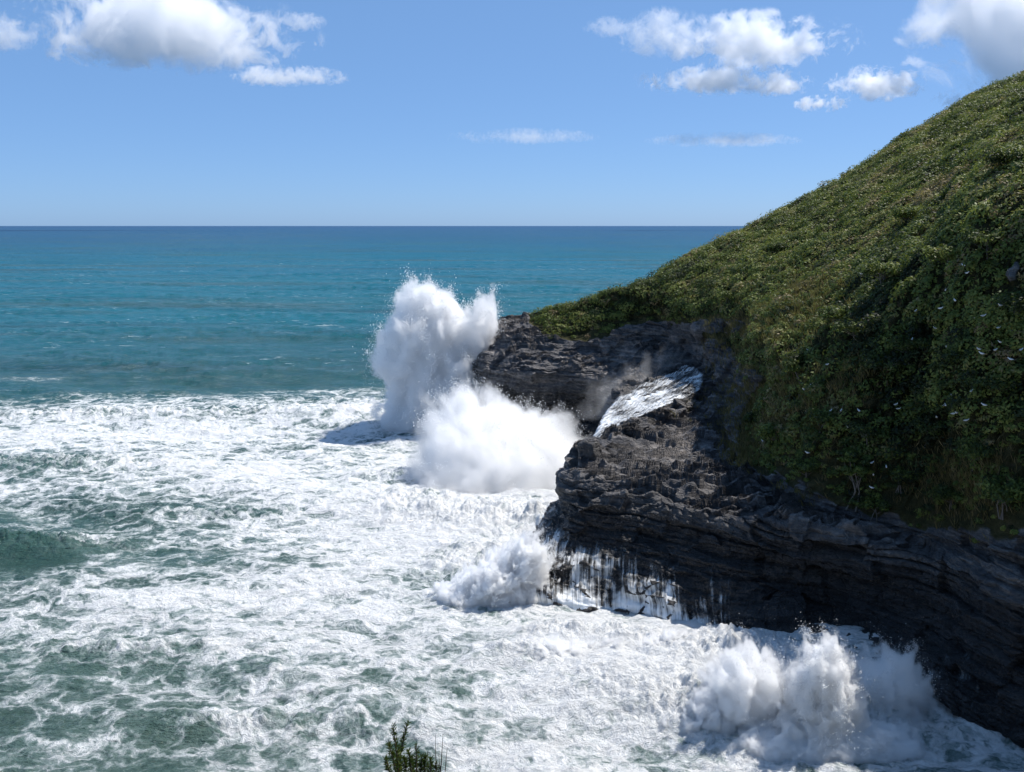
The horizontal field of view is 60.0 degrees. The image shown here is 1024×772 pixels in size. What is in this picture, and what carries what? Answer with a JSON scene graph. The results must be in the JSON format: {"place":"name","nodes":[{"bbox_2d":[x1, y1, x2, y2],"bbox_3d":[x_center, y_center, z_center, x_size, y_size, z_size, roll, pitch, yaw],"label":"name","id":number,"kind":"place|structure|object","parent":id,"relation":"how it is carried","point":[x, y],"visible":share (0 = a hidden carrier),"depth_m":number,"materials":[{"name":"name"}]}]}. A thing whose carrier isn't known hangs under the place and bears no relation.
{"place":"outdoors","nodes":[
{"label":"outdoors","id":0,"kind":"place"},
{"bbox_2d":[0,226,1023,771],"bbox_3d":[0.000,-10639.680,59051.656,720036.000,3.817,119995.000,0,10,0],"label":"sea","id":1,"kind":"structure","parent":0,"point":[234,530],"depth_m":82.38,"materials":[{"name":"liquid"}]},
{"bbox_2d":[352,263,509,434],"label":"wave splash","id":2,"kind":"object","parent":1,"relation":"on","point":[466,315],"visible":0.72,"depth_m":130.02,"materials":[{"name":"liquid"}]},
{"bbox_2d":[400,375,594,495],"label":"wave splash","id":3,"kind":"object","parent":1,"relation":"on","point":[491,419],"visible":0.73,"depth_m":108.05,"materials":[{"name":"liquid"}]},
{"bbox_2d":[419,519,576,607],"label":"breaking wave","id":4,"kind":"object","parent":1,"relation":"on","point":[534,541],"visible":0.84,"depth_m":71.16,"materials":[{"name":"liquid"}]},
{"bbox_2d":[511,627,589,658],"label":"breaking wave","id":5,"kind":"object","parent":1,"relation":"on","point":[558,645],"visible":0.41,"depth_m":61.78,"materials":[{"name":"liquid"}]},
{"bbox_2d":[579,623,718,649],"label":"breaking wave","id":6,"kind":"object","parent":1,"relation":"on","point":[663,633],"visible":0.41,"depth_m":62.99,"materials":[{"name":"liquid"}]},
{"bbox_2d":[654,676,768,732],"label":"breaking wave","id":7,"kind":"object","parent":1,"relation":"on","point":[723,696],"visible":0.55,"depth_m":54.06,"materials":[{"name":"liquid"}]},
{"bbox_2d":[722,709,920,761],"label":"breaking wave","id":8,"kind":"object","parent":1,"relation":"on","point":[827,736],"visible":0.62,"depth_m":51.75,"materials":[{"name":"liquid"}]},
{"bbox_2d":[762,612,895,762],"bbox_3d":[18.322,17.577,51.445,8.384,9.867,7.496,-7,12,-33],"label":"wave splash","id":9,"kind":"object","parent":1,"relation":"on","point":[821,656],"visible":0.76,"depth_m":51.60,"materials":[{"name":"liquid"}]},
{"bbox_2d":[877,677,921,718],"bbox_3d":[24.465,20.137,55.953,2.552,1.909,3.456,17,25,14],"label":"sea spray","id":10,"kind":"object","parent":1,"relation":"in","point":[908,704],"visible":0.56,"depth_m":55.54,"materials":[{"name":"white liquid"}]},
{"bbox_2d":[0,0,1023,225],"label":"sky","id":11,"kind":"structure","parent":0,"point":[113,112],"materials":[{"name":"blue"}]},
{"bbox_2d":[470,80,1023,747],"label":"headland","id":12,"kind":"structure","parent":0,"point":[662,496],"depth_m":68.10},
{"bbox_2d":[577,437,600,460],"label":"boulder","id":13,"kind":"object","parent":12,"relation":"on","point":[589,448],"visible":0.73,"depth_m":77.42,"materials":[{"name":"grey stone"}]},
{"bbox_2d":[513,511,721,624],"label":"cascade","id":14,"kind":"object","parent":12,"relation":"on","point":[631,603],"visible":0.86,"depth_m":70.41,"materials":[{"name":"white liquid"}]},
{"bbox_2d":[594,366,702,436],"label":"cascade","id":15,"kind":"object","parent":12,"relation":"on","point":[636,398],"visible":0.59,"depth_m":99.64,"materials":[{"name":"white liquid"}]},
{"bbox_2d":[716,290,737,305],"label":"bush","id":16,"kind":"object","parent":12,"relation":"on","point":[725,293],"visible":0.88,"depth_m":102.95,"materials":[{"name":"green plant"}]},
{"bbox_2d":[743,411,759,423],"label":"bush","id":17,"kind":"object","parent":12,"relation":"on","point":[748,417],"visible":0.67,"depth_m":80.73,"materials":[{"name":"green plant"}]},
{"bbox_2d":[754,422,786,439],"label":"bush","id":18,"kind":"object","parent":12,"relation":"on","point":[766,431],"visible":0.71,"depth_m":73.00,"materials":[{"name":"green plant"}]},
{"bbox_2d":[527,70,1023,543],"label":"scrub","id":19,"kind":"object","parent":12,"relation":"on","point":[992,96],"visible":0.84,"depth_m":75.99,"materials":[{"name":"green plant"}]},
{"bbox_2d":[760,242,790,254],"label":"bush","id":20,"kind":"object","parent":12,"relation":"on","point":[773,247],"visible":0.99,"depth_m":107.81,"materials":[{"name":"green plant"}]},
{"bbox_2d":[779,347,805,361],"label":"bush","id":21,"kind":"object","parent":12,"relation":"on","point":[800,353],"visible":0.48,"depth_m":73.92,"materials":[{"name":"green plant"}]},
{"bbox_2d":[782,352,819,398],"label":"tree","id":22,"kind":"object","parent":12,"relation":"on","point":[791,363],"visible":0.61,"depth_m":72.29,"materials":[{"name":"green plant"}]},
{"bbox_2d":[787,459,818,478],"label":"bush","id":23,"kind":"object","parent":12,"relation":"on","point":[803,466],"visible":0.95,"depth_m":67.72,"materials":[{"name":"green plant"}]},
{"bbox_2d":[804,406,837,432],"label":"bush","id":24,"kind":"object","parent":12,"relation":"on","point":[815,414],"visible":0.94,"depth_m":67.33,"materials":[{"name":"green plant"}]},
{"bbox_2d":[815,303,854,322],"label":"bush","id":25,"kind":"object","parent":12,"relation":"on","point":[832,312],"visible":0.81,"depth_m":72.06,"materials":[{"name":"green plant"}]},
{"bbox_2d":[671,247,1023,543],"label":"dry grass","id":26,"kind":"structure","parent":12,"relation":"on","point":[741,457],"depth_m":77.63,"materials":[{"name":"green plant"}]},
{"bbox_2d":[830,317,866,339],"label":"bush","id":27,"kind":"object","parent":12,"relation":"on","point":[841,326],"visible":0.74,"depth_m":68.24,"materials":[{"name":"green plant"}]},
{"bbox_2d":[836,447,872,509],"bbox_3d":[24.957,6.885,64.948,2.477,4.631,2.348,0,10,0],"label":"tree","id":28,"kind":"object","parent":12,"relation":"on","point":[845,469],"visible":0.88,"depth_m":64.42,"materials":[{"name":"green plant"}]},
{"bbox_2d":[842,451,873,511],"bbox_3d":[25.277,6.890,64.912,2.016,4.619,2.581,0,10,0],"label":"tree","id":29,"kind":"object","parent":12,"relation":"on","point":[865,472],"visible":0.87,"depth_m":64.04,"materials":[{"name":"green plant"}]},
{"bbox_2d":[843,419,882,446],"bbox_3d":[25.781,3.623,64.881,2.971,2.259,3.297,0,10,0],"label":"bush","id":30,"kind":"object","parent":12,"relation":"on","point":[857,428],"visible":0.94,"depth_m":64.53,"materials":[{"name":"green plant"}]},
{"bbox_2d":[853,496,891,522],"bbox_3d":[26.178,8.912,64.225,2.644,1.934,1.959,7,12,34],"label":"bush","id":31,"kind":"object","parent":12,"relation":"on","point":[881,505],"visible":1,"depth_m":63.86,"materials":[{"name":"green plant"}]},
{"bbox_2d":[856,258,905,292],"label":"bush","id":32,"kind":"object","parent":12,"relation":"on","point":[882,270],"visible":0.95,"depth_m":69.40,"materials":[{"name":"green plant"}]},
{"bbox_2d":[858,349,917,391],"bbox_3d":[28.068,-1.186,65.567,4.848,3.383,5.076,0,10,0],"label":"bush","id":33,"kind":"object","parent":12,"relation":"on","point":[892,361],"visible":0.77,"depth_m":64.52,"materials":[{"name":"green plant"}]},
{"bbox_2d":[877,462,921,493],"bbox_3d":[27.891,6.572,63.540,2.692,2.216,3.183,0,10,0],"label":"bush","id":34,"kind":"object","parent":12,"relation":"on","point":[896,472],"visible":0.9,"depth_m":62.90,"materials":[{"name":"green plant"}]},
{"bbox_2d":[887,204,924,221],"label":"bush","id":35,"kind":"object","parent":12,"relation":"on","point":[901,212],"visible":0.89,"depth_m":83.29,"materials":[{"name":"green plant"}]},
{"bbox_2d":[883,333,934,363],"bbox_3d":[28.718,-2.711,63.845,3.501,2.389,2.441,6,12,30],"label":"bush","id":36,"kind":"object","parent":12,"relation":"on","point":[909,343],"visible":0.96,"depth_m":63.49,"materials":[{"name":"green plant"}]},
{"bbox_2d":[909,416,947,450],"bbox_3d":[29.310,3.251,62.658,3.619,2.623,3.270,-9,13,-40],"label":"bush","id":37,"kind":"object","parent":12,"relation":"on","point":[920,425],"visible":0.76,"depth_m":61.64,"materials":[{"name":"green plant"}]},
{"bbox_2d":[920,243,957,263],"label":"bush","id":38,"kind":"object","parent":12,"relation":"on","point":[938,253],"visible":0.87,"depth_m":62.78,"materials":[{"name":"green plant"}]},
{"bbox_2d":[931,345,971,364],"bbox_3d":[30.012,-1.615,59.800,2.826,2.664,3.734,-4,11,-23],"label":"bush","id":39,"kind":"object","parent":12,"relation":"on","point":[953,356],"visible":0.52,"depth_m":59.14,"materials":[{"name":"green plant"}]},
{"bbox_2d":[957,226,1007,259],"bbox_3d":[31.170,-9.254,57.825,3.390,2.350,3.374,-3,11,-16],"label":"bush","id":40,"kind":"object","parent":12,"relation":"on","point":[977,235],"visible":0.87,"depth_m":57.54,"materials":[{"name":"green plant"}]},
{"bbox_2d":[978,473,1023,519],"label":"bush","id":41,"kind":"object","parent":12,"relation":"on","point":[1012,494],"visible":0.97,"depth_m":54.84,"materials":[{"name":"green plant"}]},
{"bbox_2d":[981,145,1023,169],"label":"bush","id":42,"kind":"object","parent":12,"relation":"on","point":[1000,156],"visible":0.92,"depth_m":64.73,"materials":[{"name":"green plant"}]},
{"bbox_2d":[987,286,1023,330],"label":"bush","id":43,"kind":"object","parent":12,"relation":"on","point":[1008,301],"visible":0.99,"depth_m":54.76,"materials":[{"name":"green plant"}]},
{"bbox_2d":[679,622,821,735],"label":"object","id":44,"kind":"structure","parent":0,"point":[790,665],"depth_m":53.63,"materials":[{"name":"liquid"}]},
{"bbox_2d":[808,630,949,731],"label":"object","id":45,"kind":"structure","parent":0,"point":[883,656],"depth_m":54.01,"materials":[{"name":"liquid"}]},
{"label":"ground","id":46,"kind":"structure","parent":0,"visible":0},
{"bbox_2d":[382,719,446,771],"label":"shrub","id":47,"kind":"object","parent":46,"relation":"on","point":[398,764],"visible":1,"depth_m":5.63,"materials":[{"name":"green plant"}]}
]}

